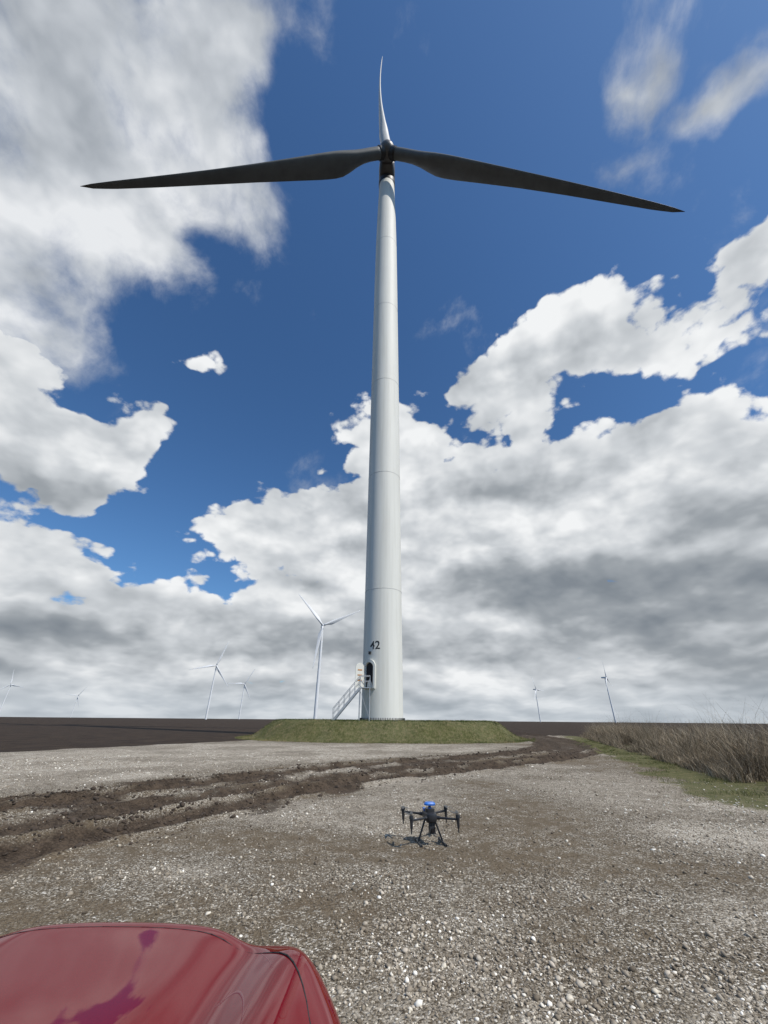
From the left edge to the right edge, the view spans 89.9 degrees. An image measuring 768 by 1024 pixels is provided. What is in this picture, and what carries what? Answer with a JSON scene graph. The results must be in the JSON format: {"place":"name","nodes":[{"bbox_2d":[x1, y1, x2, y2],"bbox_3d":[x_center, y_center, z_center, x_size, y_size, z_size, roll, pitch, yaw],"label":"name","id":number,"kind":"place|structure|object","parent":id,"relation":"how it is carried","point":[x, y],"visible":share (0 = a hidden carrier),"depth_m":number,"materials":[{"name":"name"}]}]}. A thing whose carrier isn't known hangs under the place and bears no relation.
{"place":"outdoors","nodes":[
{"label":"outdoors","id":0,"kind":"place"},
{"bbox_2d":[0,731,608,877],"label":"dirt track","id":1,"kind":"structure","parent":0,"point":[26,851],"depth_m":8.83,"materials":[{"name":"soil"}]},
{"bbox_2d":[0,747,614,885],"bbox_3d":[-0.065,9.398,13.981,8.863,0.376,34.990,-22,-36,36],"label":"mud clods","id":2,"kind":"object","parent":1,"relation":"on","point":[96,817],"visible":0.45,"depth_m":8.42,"materials":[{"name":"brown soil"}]},
{"bbox_2d":[0,735,767,1023],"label":"ground","id":3,"kind":"structure","parent":0,"point":[26,899],"depth_m":4.66,"materials":[{"name":"grey gravel"}]},
{"bbox_2d":[0,922,340,1023],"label":"parked car","id":4,"kind":"object","parent":3,"relation":"on","point":[119,973],"visible":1,"depth_m":1.07,"materials":[{"name":"red paint"}]},
{"bbox_2d":[235,718,534,743],"bbox_3d":[0.115,24.454,43.356,30.200,1.692,26.869,1,-28,0],"label":"grass mound","id":5,"kind":"object","parent":3,"relation":"on","point":[287,733],"depth_m":33.76,"materials":[{"name":"green plant"}]},
{"bbox_2d":[80,56,684,720],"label":"wind turbine","id":6,"kind":"object","parent":5,"relation":"on","point":[378,682],"visible":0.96,"depth_m":65.98,"materials":[{"name":"white paint"}]},
{"bbox_2d":[355,663,363,687],"bbox_3d":[-2.531,16.970,40.045,0.980,2.400,0.090,14,-31,-23],"label":"door leaf","id":7,"kind":"structure","parent":6,"relation":"in","point":[359,670],"depth_m":40.02,"materials":[{"name":"white paint"}]},
{"bbox_2d":[401,801,459,847],"bbox_3d":[0.718,4.863,6.037,0.858,0.519,0.728,4,-29,-7],"label":"drone","id":8,"kind":"object","parent":3,"relation":"on","point":[430,817],"visible":1,"depth_m":5.93,"materials":[{"name":"black plastic"}]},
{"bbox_2d":[568,739,767,828],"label":"verge grass","id":9,"kind":"structure","parent":3,"relation":"on","point":[673,767],"depth_m":14.43,"materials":[{"name":"green plant"}]},
{"bbox_2d":[579,695,767,791],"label":"dry weeds","id":10,"kind":"object","parent":3,"relation":"on","point":[723,753],"visible":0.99,"depth_m":18.45,"materials":[{"name":"beige plant"}]},
{"bbox_2d":[0,717,767,751],"bbox_3d":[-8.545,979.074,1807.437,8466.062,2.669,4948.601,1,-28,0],"label":"plowed field","id":11,"kind":"structure","parent":0,"point":[18,734],"depth_m":63.98,"materials":[{"name":"soil"}]},
{"bbox_2d":[0,671,23,710],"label":"wind turbine","id":12,"kind":"object","parent":11,"relation":"on","point":[8,690],"visible":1,"depth_m":1579.65,"materials":[{"name":"white metal"}]},
{"bbox_2d":[66,689,84,717],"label":"wind turbine","id":13,"kind":"object","parent":11,"relation":"on","point":[76,701],"visible":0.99,"depth_m":2335.25,"materials":[{"name":"white metal"}]},
{"bbox_2d":[189,642,228,718],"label":"wind turbine","id":14,"kind":"object","parent":11,"relation":"on","point":[216,665],"visible":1,"depth_m":945.51,"materials":[{"name":"white metal"}]},
{"bbox_2d":[227,669,254,718],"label":"wind turbine","id":15,"kind":"object","parent":11,"relation":"on","point":[243,692],"visible":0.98,"depth_m":1447.33,"materials":[{"name":"white metal"}]},
{"bbox_2d":[299,594,358,718],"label":"wind turbine","id":16,"kind":"object","parent":11,"relation":"on","point":[320,638],"visible":0.99,"depth_m":526.00,"materials":[{"name":"white metal"}]},
{"bbox_2d":[532,678,541,721],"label":"wind turbine","id":17,"kind":"object","parent":11,"relation":"on","point":[537,700],"visible":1,"depth_m":1560.45,"materials":[{"name":"white metal"}]},
{"bbox_2d":[601,665,615,722],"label":"wind turbine","id":18,"kind":"object","parent":11,"relation":"on","point":[606,678],"visible":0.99,"depth_m":1124.74,"materials":[{"name":"white metal"}]},
{"bbox_2d":[0,0,767,723],"label":"sky","id":19,"kind":"structure","parent":0,"point":[186,371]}
]}

